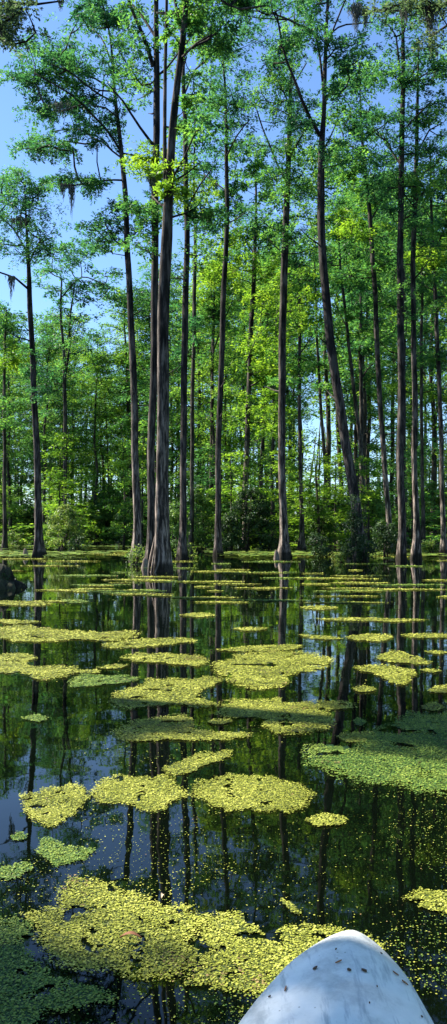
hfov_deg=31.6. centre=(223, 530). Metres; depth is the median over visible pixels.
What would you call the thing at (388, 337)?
slender cypress tree
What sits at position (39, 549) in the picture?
cypress tree
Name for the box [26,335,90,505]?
slender cypress tree
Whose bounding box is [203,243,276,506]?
slender cypress tree
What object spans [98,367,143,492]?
slender cypress tree
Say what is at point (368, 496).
young cypress tree
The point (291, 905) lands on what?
duckweed mat
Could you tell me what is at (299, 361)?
cypress tree
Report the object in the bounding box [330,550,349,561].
shrub
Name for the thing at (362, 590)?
duckweed mat
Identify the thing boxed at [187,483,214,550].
shrub
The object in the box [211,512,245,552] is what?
shrub
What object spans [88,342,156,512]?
slender cypress tree
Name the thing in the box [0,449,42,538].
young cypress tree
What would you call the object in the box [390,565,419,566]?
duckweed mat
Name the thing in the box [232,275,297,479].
slender cypress tree
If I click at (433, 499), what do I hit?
shrub
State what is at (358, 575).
duckweed mat
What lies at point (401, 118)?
cypress tree
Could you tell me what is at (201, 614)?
duckweed mat
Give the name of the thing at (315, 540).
shrub
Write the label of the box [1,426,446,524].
distant wood
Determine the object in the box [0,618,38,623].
duckweed mat
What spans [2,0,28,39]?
spanish moss
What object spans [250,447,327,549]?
young cypress tree
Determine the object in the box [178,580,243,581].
duckweed mat
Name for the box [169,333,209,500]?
slender cypress tree
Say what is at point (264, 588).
duckweed mat
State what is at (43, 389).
slender cypress tree
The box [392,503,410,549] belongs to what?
shrub
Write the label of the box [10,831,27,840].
duckweed mat
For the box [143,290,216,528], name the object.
slender cypress tree
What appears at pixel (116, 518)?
shrub
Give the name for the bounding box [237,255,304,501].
slender cypress tree
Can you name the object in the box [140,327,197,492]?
slender cypress tree
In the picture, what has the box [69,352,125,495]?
slender cypress tree
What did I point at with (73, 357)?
slender cypress tree
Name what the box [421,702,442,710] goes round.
duckweed mat
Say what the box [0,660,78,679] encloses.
duckweed mat
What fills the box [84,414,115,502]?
young cypress tree
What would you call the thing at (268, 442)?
young cypress tree
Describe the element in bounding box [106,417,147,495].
young cypress tree
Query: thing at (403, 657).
duckweed mat
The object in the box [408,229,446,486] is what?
slender cypress tree
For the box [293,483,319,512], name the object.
young cypress tree
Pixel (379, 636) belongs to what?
duckweed mat
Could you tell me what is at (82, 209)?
sky
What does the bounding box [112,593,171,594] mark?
duckweed mat
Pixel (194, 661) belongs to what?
duckweed mat
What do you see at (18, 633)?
duckweed mat
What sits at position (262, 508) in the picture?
shrub
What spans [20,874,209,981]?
duckweed mat
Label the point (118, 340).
slender cypress tree
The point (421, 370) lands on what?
cypress tree
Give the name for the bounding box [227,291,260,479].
slender cypress tree
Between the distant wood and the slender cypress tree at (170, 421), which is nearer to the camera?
the slender cypress tree at (170, 421)
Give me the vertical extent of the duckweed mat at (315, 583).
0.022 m
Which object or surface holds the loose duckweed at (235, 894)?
on the water
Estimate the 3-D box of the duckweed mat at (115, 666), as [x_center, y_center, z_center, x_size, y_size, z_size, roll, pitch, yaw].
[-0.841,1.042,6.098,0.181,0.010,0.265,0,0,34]
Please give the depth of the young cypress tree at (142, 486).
45.84 m
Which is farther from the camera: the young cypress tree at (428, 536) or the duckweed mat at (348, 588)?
the young cypress tree at (428, 536)
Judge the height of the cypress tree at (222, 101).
23.542 m
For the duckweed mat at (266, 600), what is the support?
on the water
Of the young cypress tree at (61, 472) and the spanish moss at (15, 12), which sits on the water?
the young cypress tree at (61, 472)
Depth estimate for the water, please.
3.48 m
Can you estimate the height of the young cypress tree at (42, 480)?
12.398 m
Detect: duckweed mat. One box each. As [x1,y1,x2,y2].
[0,600,49,605]
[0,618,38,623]
[0,624,139,641]
[0,652,36,660]
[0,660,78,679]
[0,861,32,879]
[0,915,118,1023]
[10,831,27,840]
[19,781,89,827]
[20,565,78,565]
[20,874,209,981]
[22,714,48,721]
[35,836,95,867]
[38,589,87,590]
[39,600,75,601]
[49,556,73,557]
[56,574,117,575]
[61,599,88,602]
[67,673,137,686]
[72,584,130,584]
[74,588,111,589]
[77,669,98,672]
[80,585,113,586]
[86,590,146,591]
[87,773,190,811]
[98,663,126,668]
[101,578,158,580]
[101,592,153,593]
[102,637,196,648]
[108,675,222,709]
[110,713,252,741]
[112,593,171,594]
[120,652,209,665]
[131,576,176,576]
[140,579,170,580]
[146,594,171,596]
[162,749,232,775]
[170,596,237,598]
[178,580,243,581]
[179,612,214,616]
[179,910,390,996]
[190,772,316,812]
[195,570,245,571]
[195,601,248,602]
[208,718,231,723]
[210,649,334,689]
[212,572,283,572]
[213,583,259,583]
[214,697,356,734]
[217,569,250,569]
[217,644,301,651]
[232,599,304,600]
[232,627,267,630]
[233,587,296,587]
[233,703,255,707]
[244,560,299,561]
[252,587,275,588]
[260,577,324,578]
[281,898,301,913]
[286,577,345,578]
[298,634,341,639]
[300,583,328,584]
[300,605,335,609]
[301,710,446,797]
[306,812,347,826]
[307,601,388,602]
[315,617,426,621]
[316,590,352,591]
[317,595,376,596]
[322,587,377,588]
[325,578,378,578]
[329,581,387,583]
[332,575,387,575]
[336,589,385,590]
[337,730,377,742]
[342,589,379,591]
[344,563,393,563]
[346,633,392,640]
[353,663,416,684]
[353,685,376,691]
[353,717,366,725]
[368,588,445,589]
[376,583,443,585]
[376,649,432,664]
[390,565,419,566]
[401,632,446,637]
[401,887,446,912]
[421,668,440,672]
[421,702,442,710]
[426,579,446,580]
[426,650,446,653]
[427,684,446,692]
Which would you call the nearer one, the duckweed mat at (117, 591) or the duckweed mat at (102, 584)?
the duckweed mat at (117, 591)
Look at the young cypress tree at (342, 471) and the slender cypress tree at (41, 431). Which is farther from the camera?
the slender cypress tree at (41, 431)
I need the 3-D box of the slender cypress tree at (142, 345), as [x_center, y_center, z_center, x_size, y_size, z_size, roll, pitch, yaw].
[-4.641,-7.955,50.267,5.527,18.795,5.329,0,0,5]
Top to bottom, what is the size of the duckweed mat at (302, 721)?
0.011 m
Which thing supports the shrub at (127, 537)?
on the water
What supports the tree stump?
on the water
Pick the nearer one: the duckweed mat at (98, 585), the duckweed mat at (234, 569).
the duckweed mat at (98, 585)
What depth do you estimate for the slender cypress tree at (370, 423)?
63.23 m
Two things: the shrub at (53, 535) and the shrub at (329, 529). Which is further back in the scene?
the shrub at (53, 535)
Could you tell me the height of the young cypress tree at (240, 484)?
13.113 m
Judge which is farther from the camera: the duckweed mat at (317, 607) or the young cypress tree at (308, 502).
the young cypress tree at (308, 502)
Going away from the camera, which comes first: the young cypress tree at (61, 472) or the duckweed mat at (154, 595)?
the duckweed mat at (154, 595)
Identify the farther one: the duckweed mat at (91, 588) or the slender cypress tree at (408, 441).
the slender cypress tree at (408, 441)
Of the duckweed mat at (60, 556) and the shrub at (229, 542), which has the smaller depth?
the duckweed mat at (60, 556)
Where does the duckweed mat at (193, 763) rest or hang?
on the water
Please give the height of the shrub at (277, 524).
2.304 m
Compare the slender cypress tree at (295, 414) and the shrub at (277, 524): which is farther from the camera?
the slender cypress tree at (295, 414)
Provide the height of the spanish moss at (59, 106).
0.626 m
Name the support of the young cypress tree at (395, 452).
on the forest floor
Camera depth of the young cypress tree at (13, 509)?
47.68 m
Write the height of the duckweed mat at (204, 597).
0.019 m
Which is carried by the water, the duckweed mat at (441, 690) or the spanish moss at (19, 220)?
the duckweed mat at (441, 690)
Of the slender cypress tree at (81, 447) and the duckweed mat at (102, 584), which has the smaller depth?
the duckweed mat at (102, 584)
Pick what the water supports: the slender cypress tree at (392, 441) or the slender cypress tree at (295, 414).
the slender cypress tree at (392, 441)
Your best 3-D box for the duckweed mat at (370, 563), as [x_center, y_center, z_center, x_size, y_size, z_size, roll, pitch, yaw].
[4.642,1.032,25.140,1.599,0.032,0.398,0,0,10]
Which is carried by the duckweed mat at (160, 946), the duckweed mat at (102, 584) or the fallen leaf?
the fallen leaf
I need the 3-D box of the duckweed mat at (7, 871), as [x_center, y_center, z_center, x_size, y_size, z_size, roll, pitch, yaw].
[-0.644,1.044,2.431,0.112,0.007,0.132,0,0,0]
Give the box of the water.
[0,542,446,1023]
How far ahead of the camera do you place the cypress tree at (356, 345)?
42.91 m
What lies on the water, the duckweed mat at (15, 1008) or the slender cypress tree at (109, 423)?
the duckweed mat at (15, 1008)
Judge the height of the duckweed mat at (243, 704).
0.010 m
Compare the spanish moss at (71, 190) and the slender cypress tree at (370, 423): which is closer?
the spanish moss at (71, 190)
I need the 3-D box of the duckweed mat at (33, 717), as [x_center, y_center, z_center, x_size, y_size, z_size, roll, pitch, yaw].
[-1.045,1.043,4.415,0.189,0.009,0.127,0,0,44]
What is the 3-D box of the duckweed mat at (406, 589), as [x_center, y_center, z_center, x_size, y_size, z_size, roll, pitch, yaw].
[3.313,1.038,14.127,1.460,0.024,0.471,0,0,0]
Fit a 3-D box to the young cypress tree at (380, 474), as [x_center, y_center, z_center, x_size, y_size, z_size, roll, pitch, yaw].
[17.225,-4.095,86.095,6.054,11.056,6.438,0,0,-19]
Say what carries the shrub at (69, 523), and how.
on the water
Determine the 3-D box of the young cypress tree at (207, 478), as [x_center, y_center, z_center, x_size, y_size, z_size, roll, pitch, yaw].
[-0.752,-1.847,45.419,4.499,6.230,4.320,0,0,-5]
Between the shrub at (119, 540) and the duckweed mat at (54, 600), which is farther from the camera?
the shrub at (119, 540)
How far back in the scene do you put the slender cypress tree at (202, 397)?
87.40 m
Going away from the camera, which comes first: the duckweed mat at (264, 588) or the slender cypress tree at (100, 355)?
the duckweed mat at (264, 588)
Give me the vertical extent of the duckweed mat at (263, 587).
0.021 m
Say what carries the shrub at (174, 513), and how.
on the water
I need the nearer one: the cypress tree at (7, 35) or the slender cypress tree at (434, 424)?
the cypress tree at (7, 35)
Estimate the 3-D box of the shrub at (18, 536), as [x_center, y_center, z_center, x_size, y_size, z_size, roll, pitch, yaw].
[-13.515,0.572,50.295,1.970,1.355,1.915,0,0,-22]
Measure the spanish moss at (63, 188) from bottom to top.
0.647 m
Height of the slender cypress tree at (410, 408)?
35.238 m
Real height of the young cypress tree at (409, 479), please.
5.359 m
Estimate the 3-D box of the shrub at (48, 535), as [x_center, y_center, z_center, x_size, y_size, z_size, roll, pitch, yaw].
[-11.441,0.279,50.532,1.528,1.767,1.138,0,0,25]
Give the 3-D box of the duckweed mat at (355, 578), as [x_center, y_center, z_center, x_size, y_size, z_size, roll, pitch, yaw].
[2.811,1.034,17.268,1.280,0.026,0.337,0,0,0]
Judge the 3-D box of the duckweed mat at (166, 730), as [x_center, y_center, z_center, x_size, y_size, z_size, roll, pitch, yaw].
[-0.275,1.042,4.113,0.617,0.010,0.700,0,0,-40]
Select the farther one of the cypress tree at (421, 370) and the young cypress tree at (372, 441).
the young cypress tree at (372, 441)
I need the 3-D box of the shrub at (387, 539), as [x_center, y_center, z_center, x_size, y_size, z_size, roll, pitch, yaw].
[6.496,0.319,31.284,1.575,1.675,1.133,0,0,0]
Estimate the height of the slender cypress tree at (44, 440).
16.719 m
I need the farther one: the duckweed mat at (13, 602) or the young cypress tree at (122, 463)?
the young cypress tree at (122, 463)
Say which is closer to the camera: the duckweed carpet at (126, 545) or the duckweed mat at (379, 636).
the duckweed mat at (379, 636)
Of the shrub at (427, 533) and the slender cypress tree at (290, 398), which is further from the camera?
the slender cypress tree at (290, 398)
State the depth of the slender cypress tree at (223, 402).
104.66 m
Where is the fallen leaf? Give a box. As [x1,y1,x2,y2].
[120,931,141,938]
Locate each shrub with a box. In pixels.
[0,500,34,541]
[0,529,27,546]
[2,510,34,543]
[42,522,53,546]
[44,503,85,550]
[46,503,90,536]
[55,499,115,545]
[66,535,87,551]
[83,489,125,534]
[90,514,118,544]
[107,515,147,545]
[110,514,131,544]
[113,496,179,543]
[124,544,144,564]
[169,501,190,550]
[173,542,198,558]
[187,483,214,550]
[198,491,256,544]
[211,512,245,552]
[228,483,274,551]
[238,515,290,534]
[257,519,278,551]
[287,507,299,548]
[295,498,341,546]
[304,493,397,541]
[307,532,332,557]
[330,506,349,545]
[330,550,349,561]
[336,494,367,562]
[344,539,377,561]
[345,500,385,528]
[366,492,382,544]
[370,518,397,556]
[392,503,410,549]
[395,502,439,545]
[419,481,446,545]
[421,538,439,554]
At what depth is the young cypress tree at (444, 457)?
73.24 m
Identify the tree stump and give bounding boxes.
[0,564,26,589]
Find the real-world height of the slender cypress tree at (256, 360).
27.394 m
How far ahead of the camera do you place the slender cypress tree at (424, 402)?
80.21 m
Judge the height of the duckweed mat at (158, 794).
0.008 m
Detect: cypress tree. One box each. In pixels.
[0,0,67,59]
[0,0,159,560]
[0,161,75,556]
[0,300,30,544]
[0,301,43,549]
[0,313,55,543]
[0,337,74,544]
[0,339,49,512]
[0,342,60,525]
[0,343,29,496]
[0,365,29,506]
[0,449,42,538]
[0,485,33,543]
[9,306,82,545]
[9,479,94,550]
[11,376,57,499]
[13,423,62,522]
[15,316,80,503]
[19,431,107,548]
[20,239,134,545]
[21,311,107,502]
[22,417,69,505]
[23,387,77,504]
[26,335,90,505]
[29,359,91,500]
[46,335,111,505]
[47,380,99,502]
[49,429,88,507]
[57,366,115,506]
[58,451,98,506]
[67,347,130,545]
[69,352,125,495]
[74,328,125,543]
[81,378,130,544]
[83,287,180,544]
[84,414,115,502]
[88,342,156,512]
[88,377,124,490]
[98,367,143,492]
[99,417,147,546]
[100,304,176,496]
[101,0,236,565]
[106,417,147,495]
[108,420,174,548]
[109,257,190,515]
[109,281,189,457]
[110,368,156,473]
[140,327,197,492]
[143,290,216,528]
[145,269,203,509]
[148,0,265,572]
[158,0,234,559]
[167,96,240,551]
[168,426,204,542]
[169,270,259,546]
[169,283,245,544]
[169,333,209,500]
[170,431,214,537]
[172,260,256,531]
[172,323,223,496]
[174,443,250,548]
[178,435,223,535]
[187,346,227,494]
[187,363,258,545]
[187,450,261,550]
[188,240,264,493]
[188,258,247,544]
[189,321,254,485]
[192,13,271,555]
[195,338,241,462]
[202,140,302,550]
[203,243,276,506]
[217,0,382,560]
[217,257,311,546]
[221,416,255,509]
[227,246,321,547]
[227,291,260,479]
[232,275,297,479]
[233,6,336,557]
[233,415,267,529]
[234,302,295,486]
[236,228,321,530]
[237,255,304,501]
[246,209,329,541]
[248,435,294,532]
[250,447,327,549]
[251,300,317,493]
[260,433,294,513]
[265,240,341,551]
[268,258,324,509]
[270,428,316,541]
[274,143,390,546]
[274,454,370,550]
[280,243,353,548]
[287,270,330,509]
[289,186,387,543]
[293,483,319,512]
[307,453,358,549]
[311,159,425,508]
[313,252,379,498]
[314,58,408,551]
[314,177,408,492]
[314,193,382,551]
[320,209,428,504]
[330,429,353,523]
[331,398,387,495]
[332,232,396,479]
[335,281,382,506]
[337,455,396,548]
[342,160,446,547]
[345,165,438,515]
[350,0,446,58]
[351,0,446,559]
[355,218,446,543]
[363,216,408,510]
[369,444,394,510]
[372,284,440,528]
[373,446,446,544]
[380,189,446,543]
[380,241,445,502]
[380,422,410,501]
[381,37,446,558]
[385,393,438,517]
[390,271,446,504]
[395,236,446,496]
[396,211,446,552]
[403,140,446,554]
[406,429,429,505]
[407,460,446,529]
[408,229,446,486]
[416,228,446,431]
[419,475,446,540]
[426,480,446,545]
[430,432,446,485]
[431,184,446,483]
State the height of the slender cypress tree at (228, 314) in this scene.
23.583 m
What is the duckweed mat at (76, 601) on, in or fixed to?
on the water
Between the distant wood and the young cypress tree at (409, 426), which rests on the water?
the young cypress tree at (409, 426)
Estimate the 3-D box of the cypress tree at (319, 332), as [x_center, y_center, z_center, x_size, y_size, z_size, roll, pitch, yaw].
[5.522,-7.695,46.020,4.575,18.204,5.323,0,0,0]
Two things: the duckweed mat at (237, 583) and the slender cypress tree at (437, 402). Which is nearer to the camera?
the duckweed mat at (237, 583)
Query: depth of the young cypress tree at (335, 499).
43.07 m
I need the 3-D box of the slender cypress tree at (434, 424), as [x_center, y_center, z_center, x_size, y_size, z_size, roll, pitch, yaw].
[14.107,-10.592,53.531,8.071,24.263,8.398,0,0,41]
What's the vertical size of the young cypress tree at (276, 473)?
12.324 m
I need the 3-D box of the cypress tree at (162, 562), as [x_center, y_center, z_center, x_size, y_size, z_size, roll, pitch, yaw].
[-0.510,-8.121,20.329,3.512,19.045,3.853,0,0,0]
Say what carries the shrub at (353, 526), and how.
on the water
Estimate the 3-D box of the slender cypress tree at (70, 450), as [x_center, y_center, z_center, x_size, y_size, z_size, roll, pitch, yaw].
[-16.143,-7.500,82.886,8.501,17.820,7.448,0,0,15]
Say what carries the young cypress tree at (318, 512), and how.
on the water
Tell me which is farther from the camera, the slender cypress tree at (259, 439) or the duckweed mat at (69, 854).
the slender cypress tree at (259, 439)
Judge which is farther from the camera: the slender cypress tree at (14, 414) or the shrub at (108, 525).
the slender cypress tree at (14, 414)
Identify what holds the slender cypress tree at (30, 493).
on the forest floor
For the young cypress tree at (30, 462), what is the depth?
65.03 m
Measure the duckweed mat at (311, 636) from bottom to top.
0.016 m
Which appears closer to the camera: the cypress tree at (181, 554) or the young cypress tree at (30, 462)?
the cypress tree at (181, 554)
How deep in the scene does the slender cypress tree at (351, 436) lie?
96.17 m
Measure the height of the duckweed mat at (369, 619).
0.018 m
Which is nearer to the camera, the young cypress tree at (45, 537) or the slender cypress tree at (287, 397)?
the young cypress tree at (45, 537)
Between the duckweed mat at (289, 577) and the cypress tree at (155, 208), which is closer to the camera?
the duckweed mat at (289, 577)
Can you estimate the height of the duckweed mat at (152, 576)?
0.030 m
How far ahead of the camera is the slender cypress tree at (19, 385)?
84.82 m
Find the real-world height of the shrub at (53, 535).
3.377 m
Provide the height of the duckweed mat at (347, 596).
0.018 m
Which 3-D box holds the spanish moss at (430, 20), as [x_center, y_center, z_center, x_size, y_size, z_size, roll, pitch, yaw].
[4.585,-11.034,17.399,0.409,1.137,0.415,0,0,0]
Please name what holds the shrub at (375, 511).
on the water
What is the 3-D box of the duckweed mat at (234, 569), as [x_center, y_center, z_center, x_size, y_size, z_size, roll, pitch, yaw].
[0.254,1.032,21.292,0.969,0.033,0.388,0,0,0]
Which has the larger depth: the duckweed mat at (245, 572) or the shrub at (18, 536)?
the shrub at (18, 536)
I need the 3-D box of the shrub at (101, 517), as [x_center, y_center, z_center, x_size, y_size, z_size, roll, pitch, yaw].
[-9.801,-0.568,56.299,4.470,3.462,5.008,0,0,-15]
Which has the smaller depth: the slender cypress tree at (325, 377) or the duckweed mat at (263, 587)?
the duckweed mat at (263, 587)
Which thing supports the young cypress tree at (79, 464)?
on the forest floor
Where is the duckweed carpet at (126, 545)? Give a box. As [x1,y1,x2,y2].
[0,541,446,556]
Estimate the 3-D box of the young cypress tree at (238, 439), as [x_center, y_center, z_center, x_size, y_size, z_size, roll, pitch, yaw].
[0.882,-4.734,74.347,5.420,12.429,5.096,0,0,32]
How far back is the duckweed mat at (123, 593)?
13.27 m
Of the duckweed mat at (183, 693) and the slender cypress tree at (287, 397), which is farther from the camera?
the slender cypress tree at (287, 397)
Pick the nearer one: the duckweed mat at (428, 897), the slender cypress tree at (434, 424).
the duckweed mat at (428, 897)
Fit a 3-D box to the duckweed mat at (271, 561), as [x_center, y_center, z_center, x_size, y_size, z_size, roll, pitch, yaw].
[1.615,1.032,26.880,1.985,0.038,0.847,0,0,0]
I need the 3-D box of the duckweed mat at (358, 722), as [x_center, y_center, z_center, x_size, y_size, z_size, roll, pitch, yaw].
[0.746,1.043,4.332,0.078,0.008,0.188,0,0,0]
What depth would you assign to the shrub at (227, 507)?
52.27 m
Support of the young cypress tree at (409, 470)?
on the forest floor
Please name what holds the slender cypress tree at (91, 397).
on the water
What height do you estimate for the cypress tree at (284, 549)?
22.426 m
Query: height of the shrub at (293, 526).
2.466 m
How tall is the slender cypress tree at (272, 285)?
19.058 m
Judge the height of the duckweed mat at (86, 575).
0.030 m
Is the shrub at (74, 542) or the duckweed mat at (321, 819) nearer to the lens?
the duckweed mat at (321, 819)
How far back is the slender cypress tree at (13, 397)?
72.45 m
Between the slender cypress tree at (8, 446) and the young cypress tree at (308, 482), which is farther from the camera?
the young cypress tree at (308, 482)
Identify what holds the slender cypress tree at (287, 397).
on the forest floor
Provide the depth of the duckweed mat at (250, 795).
3.15 m
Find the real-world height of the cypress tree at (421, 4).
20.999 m
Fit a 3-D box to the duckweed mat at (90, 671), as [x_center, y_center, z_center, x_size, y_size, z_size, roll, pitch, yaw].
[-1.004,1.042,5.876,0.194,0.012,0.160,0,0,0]
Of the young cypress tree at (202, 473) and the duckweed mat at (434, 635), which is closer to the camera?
the duckweed mat at (434, 635)
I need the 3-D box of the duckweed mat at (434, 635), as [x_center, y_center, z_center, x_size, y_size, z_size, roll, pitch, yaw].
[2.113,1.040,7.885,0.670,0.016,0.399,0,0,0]
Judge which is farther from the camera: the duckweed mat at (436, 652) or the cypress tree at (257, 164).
the cypress tree at (257, 164)
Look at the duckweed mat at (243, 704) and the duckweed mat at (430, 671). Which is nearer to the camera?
the duckweed mat at (243, 704)
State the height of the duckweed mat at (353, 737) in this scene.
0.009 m
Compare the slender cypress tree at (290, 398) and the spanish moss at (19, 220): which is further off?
the slender cypress tree at (290, 398)
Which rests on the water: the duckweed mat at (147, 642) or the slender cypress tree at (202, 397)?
the duckweed mat at (147, 642)
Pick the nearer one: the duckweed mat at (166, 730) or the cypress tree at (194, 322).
the duckweed mat at (166, 730)
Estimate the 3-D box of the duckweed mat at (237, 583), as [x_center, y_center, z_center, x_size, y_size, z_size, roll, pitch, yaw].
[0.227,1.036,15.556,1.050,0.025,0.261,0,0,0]
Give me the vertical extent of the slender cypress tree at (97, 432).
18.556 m
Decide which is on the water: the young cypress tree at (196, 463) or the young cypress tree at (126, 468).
the young cypress tree at (196, 463)
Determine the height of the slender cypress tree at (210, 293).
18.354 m
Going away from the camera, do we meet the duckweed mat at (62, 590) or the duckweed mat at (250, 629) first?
the duckweed mat at (250, 629)
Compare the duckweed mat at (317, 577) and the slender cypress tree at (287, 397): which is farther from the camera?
the slender cypress tree at (287, 397)
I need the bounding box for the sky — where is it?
[0,0,446,513]
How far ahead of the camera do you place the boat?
1.27 m
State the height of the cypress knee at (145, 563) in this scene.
0.512 m
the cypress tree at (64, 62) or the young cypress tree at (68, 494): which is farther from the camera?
the young cypress tree at (68, 494)
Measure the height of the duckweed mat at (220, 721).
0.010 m
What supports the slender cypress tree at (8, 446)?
on the water
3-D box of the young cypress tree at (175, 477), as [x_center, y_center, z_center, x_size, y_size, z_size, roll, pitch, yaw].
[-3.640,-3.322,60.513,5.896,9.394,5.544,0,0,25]
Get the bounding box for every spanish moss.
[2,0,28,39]
[5,275,15,298]
[7,214,27,241]
[48,100,73,124]
[58,182,67,200]
[68,183,75,214]
[146,174,155,197]
[347,1,362,34]
[360,7,370,32]
[396,5,415,34]
[423,2,439,53]
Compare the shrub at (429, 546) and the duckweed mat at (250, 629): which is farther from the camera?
the shrub at (429, 546)
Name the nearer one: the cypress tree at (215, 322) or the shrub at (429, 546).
the shrub at (429, 546)
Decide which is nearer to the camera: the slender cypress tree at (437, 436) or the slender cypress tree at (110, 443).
the slender cypress tree at (437, 436)
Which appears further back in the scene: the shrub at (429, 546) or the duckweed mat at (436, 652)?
the shrub at (429, 546)
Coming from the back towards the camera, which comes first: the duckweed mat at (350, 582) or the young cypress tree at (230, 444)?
the young cypress tree at (230, 444)
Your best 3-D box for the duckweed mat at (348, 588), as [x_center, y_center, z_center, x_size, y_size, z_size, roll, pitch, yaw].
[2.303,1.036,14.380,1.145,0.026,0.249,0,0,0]
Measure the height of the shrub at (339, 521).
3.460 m
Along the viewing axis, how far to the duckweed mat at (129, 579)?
16.86 m
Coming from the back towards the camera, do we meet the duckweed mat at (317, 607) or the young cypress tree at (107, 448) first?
the young cypress tree at (107, 448)
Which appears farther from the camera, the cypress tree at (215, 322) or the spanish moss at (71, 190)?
the cypress tree at (215, 322)
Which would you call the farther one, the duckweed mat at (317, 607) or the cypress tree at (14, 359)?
the cypress tree at (14, 359)
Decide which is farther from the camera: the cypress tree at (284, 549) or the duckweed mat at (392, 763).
the cypress tree at (284, 549)
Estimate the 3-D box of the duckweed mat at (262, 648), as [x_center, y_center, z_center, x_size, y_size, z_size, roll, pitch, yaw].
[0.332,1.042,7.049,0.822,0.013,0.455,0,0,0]
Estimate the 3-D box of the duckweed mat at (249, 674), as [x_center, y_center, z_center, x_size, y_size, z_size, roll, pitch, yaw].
[0.328,1.041,6.089,0.918,0.013,1.821,0,0,23]
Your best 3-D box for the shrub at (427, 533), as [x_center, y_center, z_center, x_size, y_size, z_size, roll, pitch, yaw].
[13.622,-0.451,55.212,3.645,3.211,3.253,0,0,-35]
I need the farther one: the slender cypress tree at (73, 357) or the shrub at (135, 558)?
the slender cypress tree at (73, 357)
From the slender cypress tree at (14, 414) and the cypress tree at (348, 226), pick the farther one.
the slender cypress tree at (14, 414)
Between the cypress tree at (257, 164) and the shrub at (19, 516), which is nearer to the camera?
the cypress tree at (257, 164)
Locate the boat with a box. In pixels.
[239,930,433,1023]
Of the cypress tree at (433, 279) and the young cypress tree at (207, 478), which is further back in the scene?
the young cypress tree at (207, 478)
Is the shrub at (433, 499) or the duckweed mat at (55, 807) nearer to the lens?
the duckweed mat at (55, 807)
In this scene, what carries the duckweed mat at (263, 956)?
on the water
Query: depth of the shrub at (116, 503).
69.64 m
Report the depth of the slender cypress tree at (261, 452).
51.38 m
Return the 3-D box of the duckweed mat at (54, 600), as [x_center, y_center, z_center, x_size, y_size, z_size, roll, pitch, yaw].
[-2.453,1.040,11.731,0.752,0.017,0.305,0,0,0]
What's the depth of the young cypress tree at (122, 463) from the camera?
47.74 m
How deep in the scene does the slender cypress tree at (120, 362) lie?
58.53 m
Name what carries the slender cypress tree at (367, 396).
on the forest floor
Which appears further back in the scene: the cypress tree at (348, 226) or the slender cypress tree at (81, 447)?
the slender cypress tree at (81, 447)
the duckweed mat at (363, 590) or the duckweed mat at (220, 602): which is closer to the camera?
the duckweed mat at (220, 602)
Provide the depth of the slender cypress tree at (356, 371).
46.33 m
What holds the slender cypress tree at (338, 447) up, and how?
on the water
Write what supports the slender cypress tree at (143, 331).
on the water
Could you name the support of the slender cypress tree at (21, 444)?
on the water
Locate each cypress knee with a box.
[141,558,147,567]
[273,550,278,558]
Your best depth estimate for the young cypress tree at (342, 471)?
77.42 m
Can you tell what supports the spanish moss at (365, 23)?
attached to the cypress tree at (421, 4)
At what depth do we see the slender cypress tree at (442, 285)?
52.28 m
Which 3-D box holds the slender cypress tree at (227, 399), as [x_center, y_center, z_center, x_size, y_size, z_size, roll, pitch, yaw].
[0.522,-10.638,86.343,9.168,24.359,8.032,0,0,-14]
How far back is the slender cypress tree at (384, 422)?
92.65 m
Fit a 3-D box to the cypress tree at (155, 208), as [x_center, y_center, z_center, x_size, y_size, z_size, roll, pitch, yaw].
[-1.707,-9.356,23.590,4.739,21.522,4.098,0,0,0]
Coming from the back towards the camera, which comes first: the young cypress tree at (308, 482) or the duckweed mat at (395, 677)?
the young cypress tree at (308, 482)
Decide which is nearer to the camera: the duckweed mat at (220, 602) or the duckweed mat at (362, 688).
the duckweed mat at (362, 688)
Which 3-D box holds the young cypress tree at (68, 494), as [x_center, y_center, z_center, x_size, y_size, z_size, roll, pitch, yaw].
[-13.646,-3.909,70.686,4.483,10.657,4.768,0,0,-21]
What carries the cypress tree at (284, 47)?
in the water
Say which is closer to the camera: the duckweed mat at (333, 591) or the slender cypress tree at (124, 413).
the duckweed mat at (333, 591)
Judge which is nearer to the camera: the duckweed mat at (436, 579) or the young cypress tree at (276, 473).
the duckweed mat at (436, 579)
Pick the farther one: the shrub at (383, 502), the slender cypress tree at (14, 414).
the slender cypress tree at (14, 414)
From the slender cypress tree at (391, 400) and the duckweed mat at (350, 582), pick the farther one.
the slender cypress tree at (391, 400)
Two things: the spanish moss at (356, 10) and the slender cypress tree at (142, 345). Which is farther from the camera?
the slender cypress tree at (142, 345)
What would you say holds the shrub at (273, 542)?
on the water
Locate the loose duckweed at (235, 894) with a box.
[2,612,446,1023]
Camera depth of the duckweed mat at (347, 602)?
11.50 m
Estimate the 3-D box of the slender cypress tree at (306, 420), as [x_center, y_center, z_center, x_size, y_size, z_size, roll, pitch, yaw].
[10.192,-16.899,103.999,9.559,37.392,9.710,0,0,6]
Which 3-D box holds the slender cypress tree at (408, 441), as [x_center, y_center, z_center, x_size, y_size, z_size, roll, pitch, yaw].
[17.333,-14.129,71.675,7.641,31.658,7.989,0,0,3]
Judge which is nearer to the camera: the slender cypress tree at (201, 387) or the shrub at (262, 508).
the shrub at (262, 508)
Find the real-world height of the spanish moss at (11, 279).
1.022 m
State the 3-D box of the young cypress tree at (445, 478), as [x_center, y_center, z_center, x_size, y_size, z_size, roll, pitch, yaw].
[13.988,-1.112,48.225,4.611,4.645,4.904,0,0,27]
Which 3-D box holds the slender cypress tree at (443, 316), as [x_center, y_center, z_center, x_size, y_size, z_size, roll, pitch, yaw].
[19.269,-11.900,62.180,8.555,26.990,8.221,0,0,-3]
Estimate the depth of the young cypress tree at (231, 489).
40.07 m
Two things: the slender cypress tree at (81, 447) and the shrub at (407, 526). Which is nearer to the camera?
the shrub at (407, 526)
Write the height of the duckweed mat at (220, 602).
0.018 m
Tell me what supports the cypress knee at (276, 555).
on the water

